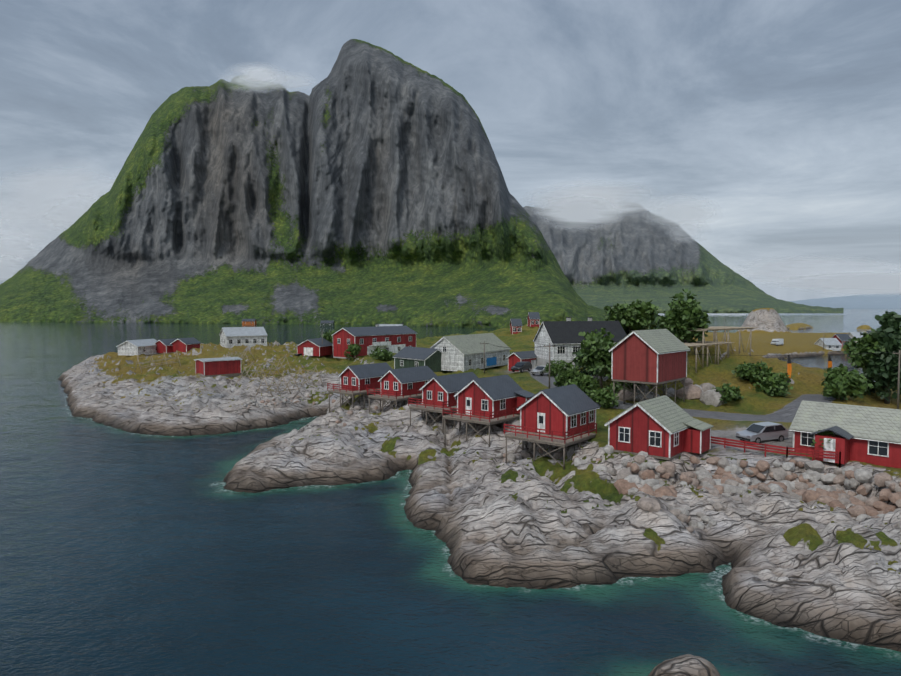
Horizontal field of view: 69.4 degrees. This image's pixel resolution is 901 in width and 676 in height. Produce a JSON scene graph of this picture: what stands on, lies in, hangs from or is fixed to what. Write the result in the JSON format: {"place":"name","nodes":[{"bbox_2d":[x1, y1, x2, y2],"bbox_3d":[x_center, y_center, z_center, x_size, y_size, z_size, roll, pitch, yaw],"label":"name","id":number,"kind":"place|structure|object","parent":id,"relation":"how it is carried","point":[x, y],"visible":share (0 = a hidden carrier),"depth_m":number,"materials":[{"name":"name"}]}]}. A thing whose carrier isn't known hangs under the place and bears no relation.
{"place":"outdoors","nodes":[
{"label":"outdoors","id":0,"kind":"place"},
{"bbox_2d":[0,256,27,282],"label":"cloud","id":1,"kind":"structure","parent":0,"point":[9,267],"depth_m":2970.51,"materials":[{"name":"white"}]},
{"bbox_2d":[0,201,58,263],"bbox_3d":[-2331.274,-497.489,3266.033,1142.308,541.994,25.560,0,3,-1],"label":"cloud","id":2,"kind":"structure","parent":0,"point":[4,231],"depth_m":3268.57,"materials":[{"name":"white"}]},
{"bbox_2d":[0,226,58,265],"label":"cloud","id":3,"kind":"structure","parent":0,"point":[9,247],"depth_m":3169.15,"materials":[{"name":"white"}]},
{"bbox_2d":[0,158,118,246],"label":"cloud","id":4,"kind":"structure","parent":0,"point":[27,196],"depth_m":1585.17,"materials":[{"name":"white"}]},
{"bbox_2d":[35,192,100,231],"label":"cloud","id":5,"kind":"structure","parent":0,"point":[69,215],"depth_m":1536.38,"materials":[{"name":"white"}]},
{"bbox_2d":[242,319,256,324],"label":"orange house","id":6,"kind":"structure","parent":0,"point":[249,321],"depth_m":643.54,"materials":[{"name":"paint"}]},
{"bbox_2d":[219,62,289,92],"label":"cloud","id":7,"kind":"structure","parent":0,"point":[236,78],"depth_m":925.26,"materials":[{"name":"white"}]},
{"bbox_2d":[240,67,279,84],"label":"cloud","id":8,"kind":"structure","parent":0,"point":[260,75],"depth_m":920.39,"materials":[{"name":"white"}]},
{"bbox_2d":[259,71,316,92],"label":"cloud","id":9,"kind":"structure","parent":0,"point":[294,81],"depth_m":931.07,"materials":[{"name":"white"}]},
{"bbox_2d":[0,39,606,328],"bbox_3d":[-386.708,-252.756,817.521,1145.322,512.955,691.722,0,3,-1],"label":"mountain","id":10,"kind":"structure","parent":0,"point":[363,183],"depth_m":890.88,"materials":[{"name":"grey stone"}]},
{"bbox_2d":[320,320,333,325],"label":"green house","id":11,"kind":"structure","parent":0,"point":[326,322],"depth_m":585.43,"materials":[{"name":"paint"}]},
{"bbox_2d":[0,309,900,675],"bbox_3d":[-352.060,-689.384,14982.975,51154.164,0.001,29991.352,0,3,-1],"label":"sea water","id":12,"kind":"structure","parent":0,"point":[122,553],"depth_m":40.49,"materials":[{"name":"blue liquid"}]},
{"bbox_2d":[0,0,900,300],"label":"sky","id":13,"kind":"structure","parent":0,"point":[782,115],"materials":[{"name":"grey"}]},
{"bbox_2d":[58,308,900,675],"bbox_3d":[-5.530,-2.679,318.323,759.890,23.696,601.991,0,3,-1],"label":"rocky shore","id":14,"kind":"structure","parent":0,"point":[814,566],"depth_m":56.09,"materials":[{"name":"grey stone"}]},
{"bbox_2d":[116,339,157,355],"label":"white shed","id":15,"kind":"structure","parent":14,"relation":"on","point":[137,347],"depth_m":167.94,"materials":[{"name":"paint"}]},
{"bbox_2d":[134,350,180,372],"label":"fish rack","id":16,"kind":"object","parent":14,"relation":"on","point":[164,353],"visible":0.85,"depth_m":140.94,"materials":[{"name":"brown wood"}]},
{"bbox_2d":[154,339,175,352],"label":"red shed","id":17,"kind":"structure","parent":14,"relation":"on","point":[164,345],"depth_m":172.20,"materials":[{"name":"paint"}]},
{"bbox_2d":[170,337,201,351],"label":"red shed","id":18,"kind":"structure","parent":14,"relation":"on","point":[183,344],"depth_m":172.04,"materials":[{"name":"paint"}]},
{"bbox_2d":[194,357,242,376],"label":"red shed","id":19,"kind":"object","parent":14,"relation":"on","point":[225,366],"visible":0.96,"depth_m":127.12,"materials":[{"name":"paint"}]},
{"bbox_2d":[223,347,254,364],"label":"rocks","id":20,"kind":"object","parent":14,"relation":"on","point":[242,356],"visible":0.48,"depth_m":149.02,"materials":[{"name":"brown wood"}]},
{"bbox_2d":[219,327,267,347],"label":"white house","id":21,"kind":"structure","parent":14,"relation":"on","point":[231,337],"depth_m":201.41,"materials":[{"name":"paint"}]},
{"bbox_2d":[237,354,291,382],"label":"fish rack","id":22,"kind":"object","parent":14,"relation":"on","point":[264,368],"visible":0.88,"depth_m":125.93,"materials":[{"name":"brown wood"}]},
{"bbox_2d":[239,392,331,414],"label":"rocks","id":23,"kind":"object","parent":14,"relation":"on","point":[278,398],"visible":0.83,"depth_m":101.46,"materials":[{"name":"grey stone"}]},
{"bbox_2d":[256,365,323,396],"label":"fish rack","id":24,"kind":"object","parent":14,"relation":"on","point":[285,383],"visible":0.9,"depth_m":111.97,"materials":[{"name":"brown wood"}]},
{"bbox_2d":[295,338,332,355],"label":"red garage","id":25,"kind":"structure","parent":14,"relation":"on","point":[313,347],"depth_m":163.15,"materials":[{"name":"paint"}]},
{"bbox_2d":[321,330,336,342],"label":"tree","id":26,"kind":"object","parent":14,"relation":"on","point":[327,336],"visible":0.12,"depth_m":170.36,"materials":[{"name":"green plant"}]},
{"bbox_2d":[344,344,361,359],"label":"bush","id":27,"kind":"object","parent":14,"relation":"on","point":[353,349],"visible":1,"depth_m":156.60,"materials":[{"name":"green plant"}]},
{"bbox_2d":[327,362,391,412],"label":"stilt cabin","id":28,"kind":"object","parent":14,"relation":"on","point":[355,380],"visible":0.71,"depth_m":96.15,"materials":[{"name":"red paint"}]},
{"bbox_2d":[331,324,417,358],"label":"red house","id":29,"kind":"structure","parent":14,"relation":"on","point":[394,339],"depth_m":162.46,"materials":[{"name":"paint"}]},
{"bbox_2d":[368,346,393,360],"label":"bush","id":30,"kind":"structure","parent":14,"relation":"on","point":[383,355],"depth_m":145.30,"materials":[{"name":"green plant"}]},
{"bbox_2d":[379,324,402,325],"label":"white house","id":31,"kind":"structure","parent":14,"relation":"on","point":[390,324],"depth_m":231.69,"materials":[{"name":"paint"}]},
{"bbox_2d":[367,366,436,412],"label":"stilt cabin","id":32,"kind":"object","parent":14,"relation":"on","point":[401,384],"visible":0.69,"depth_m":90.39,"materials":[{"name":"red paint"}]},
{"bbox_2d":[392,346,442,371],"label":"green house","id":33,"kind":"structure","parent":14,"relation":"on","point":[408,357],"depth_m":124.79,"materials":[{"name":"paint"}]},
{"bbox_2d":[408,372,477,433],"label":"stilt cabin","id":34,"kind":"object","parent":14,"relation":"on","point":[438,392],"visible":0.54,"depth_m":80.47,"materials":[{"name":"red paint"}]},
{"bbox_2d":[430,333,510,371],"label":"white boathouse","id":35,"kind":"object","parent":14,"relation":"on","point":[463,353],"visible":0.94,"depth_m":126.43,"materials":[{"name":"paint"}]},
{"bbox_2d":[480,341,488,372],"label":"utility pole","id":36,"kind":"object","parent":14,"relation":"on","point":[484,354],"visible":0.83,"depth_m":119.14,"materials":[{"name":"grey wood"}]},
{"bbox_2d":[443,375,534,446],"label":"stilt cabin","id":37,"kind":"object","parent":14,"relation":"on","point":[490,401],"visible":0.83,"depth_m":73.17,"materials":[{"name":"red paint"}]},
{"bbox_2d":[509,319,522,333],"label":"red house","id":38,"kind":"structure","parent":14,"relation":"on","point":[515,325],"depth_m":220.42,"materials":[{"name":"paint"}]},
{"bbox_2d":[506,351,536,370],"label":"garage","id":39,"kind":"structure","parent":14,"relation":"on","point":[514,358],"depth_m":122.80,"materials":[{"name":"paint"}]},
{"bbox_2d":[511,361,531,372],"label":"dark car","id":40,"kind":"object","parent":14,"relation":"on","point":[521,366],"visible":1,"depth_m":115.36,"materials":[{"name":"grey paint"}]},
{"bbox_2d":[325,394,724,532],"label":"rocks","id":41,"kind":"object","parent":14,"relation":"on","point":[653,505],"visible":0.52,"depth_m":53.06,"materials":[{"name":"grey stone"}]},
{"bbox_2d":[527,312,539,326],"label":"red house","id":42,"kind":"structure","parent":14,"relation":"on","point":[533,318],"depth_m":234.39,"materials":[{"name":"paint"}]},
{"bbox_2d":[530,365,548,375],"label":"car","id":43,"kind":"object","parent":14,"relation":"on","point":[540,370],"visible":0.69,"depth_m":106.91,"materials":[{"name":"white paint"}]},
{"bbox_2d":[544,343,555,388],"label":"utility pole","id":44,"kind":"object","parent":14,"relation":"on","point":[549,346],"visible":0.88,"depth_m":87.11,"materials":[{"name":"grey wood"}]},
{"bbox_2d":[504,384,599,469],"bbox_3d":[10.388,8.684,63.673,6.810,7.513,8.667,2,4,40],"label":"stilt cabin","id":45,"kind":"object","parent":14,"relation":"on","point":[564,417],"visible":0.9,"depth_m":62.42,"materials":[{"name":"red paint"}]},
{"bbox_2d":[544,359,572,376],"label":"shrub","id":46,"kind":"object","parent":14,"relation":"on","point":[555,368],"depth_m":105.54,"materials":[{"name":"green plant"}]},
{"bbox_2d":[553,364,580,386],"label":"shrub","id":47,"kind":"object","parent":14,"relation":"on","point":[563,377],"depth_m":88.69,"materials":[{"name":"green plant"}]},
{"bbox_2d":[533,317,626,368],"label":"house","id":48,"kind":"structure","parent":14,"relation":"on","point":[557,334],"depth_m":120.41,"materials":[{"name":"painted wood"},{"name":"black slate"},{"name":"glass"}]},
{"bbox_2d":[566,372,600,396],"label":"shrub","id":49,"kind":"object","parent":14,"relation":"on","point":[584,383],"depth_m":78.85,"materials":[{"name":"green plant"}]},
{"bbox_2d":[572,346,598,375],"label":"tree","id":50,"kind":"object","parent":14,"relation":"on","point":[582,369],"visible":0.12,"depth_m":91.95,"materials":[{"name":"green plant"}]},
{"bbox_2d":[572,328,620,388],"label":"tree","id":51,"kind":"object","parent":14,"relation":"on","point":[600,361],"visible":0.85,"depth_m":85.86,"materials":[{"name":"green plant"}]},
{"bbox_2d":[587,386,618,407],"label":"bush","id":52,"kind":"object","parent":14,"relation":"on","point":[604,397],"visible":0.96,"depth_m":74.46,"materials":[{"name":"green plant"}]},
{"bbox_2d":[606,381,640,393],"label":"bush","id":53,"kind":"object","parent":14,"relation":"on","point":[617,387],"visible":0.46,"depth_m":80.86,"materials":[{"name":"green plant"}]},
{"bbox_2d":[605,299,660,334],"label":"tree","id":54,"kind":"object","parent":14,"relation":"on","point":[633,316],"visible":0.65,"depth_m":128.42,"materials":[{"name":"green plant"}]},
{"bbox_2d":[608,329,689,403],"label":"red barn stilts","id":55,"kind":"object","parent":14,"relation":"on","point":[654,357],"visible":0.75,"depth_m":74.75,"materials":[{"name":"paint"}]},
{"bbox_2d":[647,321,668,330],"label":"tree","id":56,"kind":"object","parent":14,"relation":"on","point":[656,326],"visible":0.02,"depth_m":139.52,"materials":[{"name":"green plant"}]},
{"bbox_2d":[604,395,713,460],"bbox_3d":[18.673,7.999,58.240,7.633,5.023,6.254,2,4,40],"label":"cabin","id":57,"kind":"object","parent":14,"relation":"on","point":[664,427],"visible":0.9,"depth_m":56.72,"materials":[{"name":"red paint"}]},
{"bbox_2d":[615,378,723,406],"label":"boulders","id":58,"kind":"object","parent":14,"relation":"on","point":[703,393],"visible":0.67,"depth_m":79.71,"materials":[{"name":"grey stone"}]},
{"bbox_2d":[654,289,711,342],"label":"hill tree","id":59,"kind":"object","parent":14,"relation":"on","point":[681,314],"visible":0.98,"depth_m":90.60,"materials":[{"name":"green plant"}]},
{"bbox_2d":[485,320,894,355],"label":"power wires","id":60,"kind":"object","parent":14,"relation":"on","point":[703,354],"visible":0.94,"depth_m":79.78,"materials":[{"name":"black metal"}]},
{"bbox_2d":[671,341,734,382],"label":"fish rack","id":61,"kind":"object","parent":14,"relation":"on","point":[697,344],"visible":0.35,"depth_m":89.64,"materials":[{"name":"brown wood"}]},
{"bbox_2d":[676,326,756,367],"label":"fish rack","id":62,"kind":"object","parent":14,"relation":"on","point":[716,329],"visible":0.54,"depth_m":93.20,"materials":[{"name":"brown wood"}]},
{"bbox_2d":[711,383,743,403],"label":"hill shrub","id":63,"kind":"object","parent":14,"relation":"on","point":[727,392],"visible":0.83,"depth_m":76.34,"materials":[{"name":"green plant"}]},
{"bbox_2d":[731,361,772,382],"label":"hill shrub","id":64,"kind":"object","parent":14,"relation":"on","point":[745,371],"visible":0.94,"depth_m":82.69,"materials":[{"name":"green plant"}]},
{"bbox_2d":[613,456,900,521],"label":"boulders","id":65,"kind":"object","parent":14,"relation":"on","point":[726,480],"visible":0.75,"depth_m":51.32,"materials":[{"name":"grey stone"}]},
{"bbox_2d":[736,422,788,442],"bbox_3d":[29.411,8.956,61.431,4.670,1.691,1.920,-1,3,-21],"label":"silver suv","id":66,"kind":"object","parent":14,"relation":"on","point":[757,432],"visible":0.9,"depth_m":60.81,"materials":[{"name":"grey paint"}]},
{"bbox_2d":[752,370,794,396],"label":"hill shrub","id":67,"kind":"object","parent":14,"relation":"on","point":[775,384],"visible":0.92,"depth_m":80.14,"materials":[{"name":"green plant"}]},
{"bbox_2d":[711,436,840,467],"bbox_3d":[28.394,9.828,56.346,11.540,1.409,4.278,1,3,17],"label":"fence","id":68,"kind":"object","parent":14,"relation":"on","point":[813,455],"depth_m":55.41,"materials":[{"name":"red paint"}]},
{"bbox_2d":[771,339,783,345],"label":"camper van","id":69,"kind":"object","parent":14,"relation":"on","point":[777,342],"visible":0.88,"depth_m":227.04,"materials":[{"name":"white paint"}]},
{"bbox_2d":[787,355,791,382],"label":"kayak flag","id":70,"kind":"object","parent":14,"relation":"on","point":[789,368],"visible":0.71,"depth_m":81.86,"materials":[{"name":"orange fabric"}]},
{"bbox_2d":[811,430,834,450],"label":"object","id":71,"kind":"object","parent":14,"relation":"on","point":[823,433],"visible":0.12,"depth_m":54.41,"materials":[{"name":"green plant"}]},
{"bbox_2d":[814,338,841,350],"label":"house","id":72,"kind":"structure","parent":14,"relation":"on","point":[833,344],"depth_m":234.16,"materials":[{"name":"paint"}]},
{"bbox_2d":[827,355,831,372],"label":"kayak flag","id":73,"kind":"object","parent":14,"relation":"on","point":[829,362],"visible":0.54,"depth_m":86.59,"materials":[{"name":"orange fabric"}]},
{"bbox_2d":[831,334,850,347],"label":"house","id":74,"kind":"structure","parent":14,"relation":"on","point":[842,339],"depth_m":239.01,"materials":[{"name":"paint"}]},
{"bbox_2d":[789,400,900,467],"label":"cabin","id":75,"kind":"object","parent":14,"relation":"on","point":[868,434],"visible":0.9,"depth_m":53.96,"materials":[{"name":"red paint"}]},
{"bbox_2d":[821,364,873,399],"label":"bay shrub","id":76,"kind":"object","parent":14,"relation":"on","point":[841,381],"visible":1,"depth_m":76.89,"materials":[{"name":"green plant"}]},
{"bbox_2d":[844,339,857,352],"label":"bay tree","id":77,"kind":"object","parent":14,"relation":"on","point":[846,343],"visible":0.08,"depth_m":202.15,"materials":[{"name":"green plant"}]},
{"bbox_2d":[848,332,862,341],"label":"house","id":78,"kind":"structure","parent":14,"relation":"on","point":[854,334],"depth_m":245.78,"materials":[{"name":"paint"}]},
{"bbox_2d":[842,328,885,394],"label":"tree","id":79,"kind":"object","parent":14,"relation":"on","point":[867,342],"visible":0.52,"depth_m":82.10,"materials":[{"name":"green plant"}]},
{"bbox_2d":[859,311,900,403],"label":"tree","id":80,"kind":"object","parent":14,"relation":"on","point":[883,372],"visible":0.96,"depth_m":79.47,"materials":[{"name":"green plant"}]},
{"bbox_2d":[892,350,900,408],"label":"utility pole","id":81,"kind":"object","parent":14,"relation":"on","point":[898,386],"visible":0.9,"depth_m":74.78,"materials":[{"name":"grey wood"}]},
{"bbox_2d":[534,193,625,231],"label":"cloud","id":82,"kind":"structure","parent":0,"point":[578,211],"depth_m":1654.06,"materials":[{"name":"white"}]},
{"bbox_2d":[523,178,692,231],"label":"cloud","id":83,"kind":"structure","parent":0,"point":[624,197],"depth_m":1705.34,"materials":[{"name":"white"}]},
{"bbox_2d":[626,194,723,232],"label":"cloud","id":84,"kind":"structure","parent":0,"point":[672,213],"depth_m":1758.29,"materials":[{"name":"white"}]},
{"bbox_2d":[523,206,843,312],"bbox_3d":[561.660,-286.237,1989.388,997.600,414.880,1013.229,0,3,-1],"label":"mountain","id":85,"kind":"structure","parent":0,"point":[632,258],"depth_m":2026.21,"materials":[{"name":"grey stone"}]},
{"bbox_2d":[666,220,711,243],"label":"cloud","id":86,"kind":"structure","parent":0,"point":[687,231],"depth_m":1607.72,"materials":[{"name":"white"}]},
{"bbox_2d":[735,254,900,295],"bbox_3d":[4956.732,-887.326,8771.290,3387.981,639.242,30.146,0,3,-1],"label":"cloud","id":87,"kind":"structure","parent":0,"point":[782,269],"depth_m":8769.00,"materials":[{"name":"white"}]},
{"bbox_2d":[765,271,900,296],"bbox_3d":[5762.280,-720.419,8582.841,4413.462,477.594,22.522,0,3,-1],"label":"cloud","id":88,"kind":"structure","parent":0,"point":[879,283],"depth_m":8576.74,"materials":[{"name":"white"}]},
{"bbox_2d":[789,293,900,308],"bbox_3d":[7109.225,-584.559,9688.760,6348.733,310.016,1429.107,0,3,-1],"label":"mountain","id":89,"kind":"structure","parent":0,"point":[881,301],"depth_m":9460.00,"materials":[{"name":"stone"}]}
]}

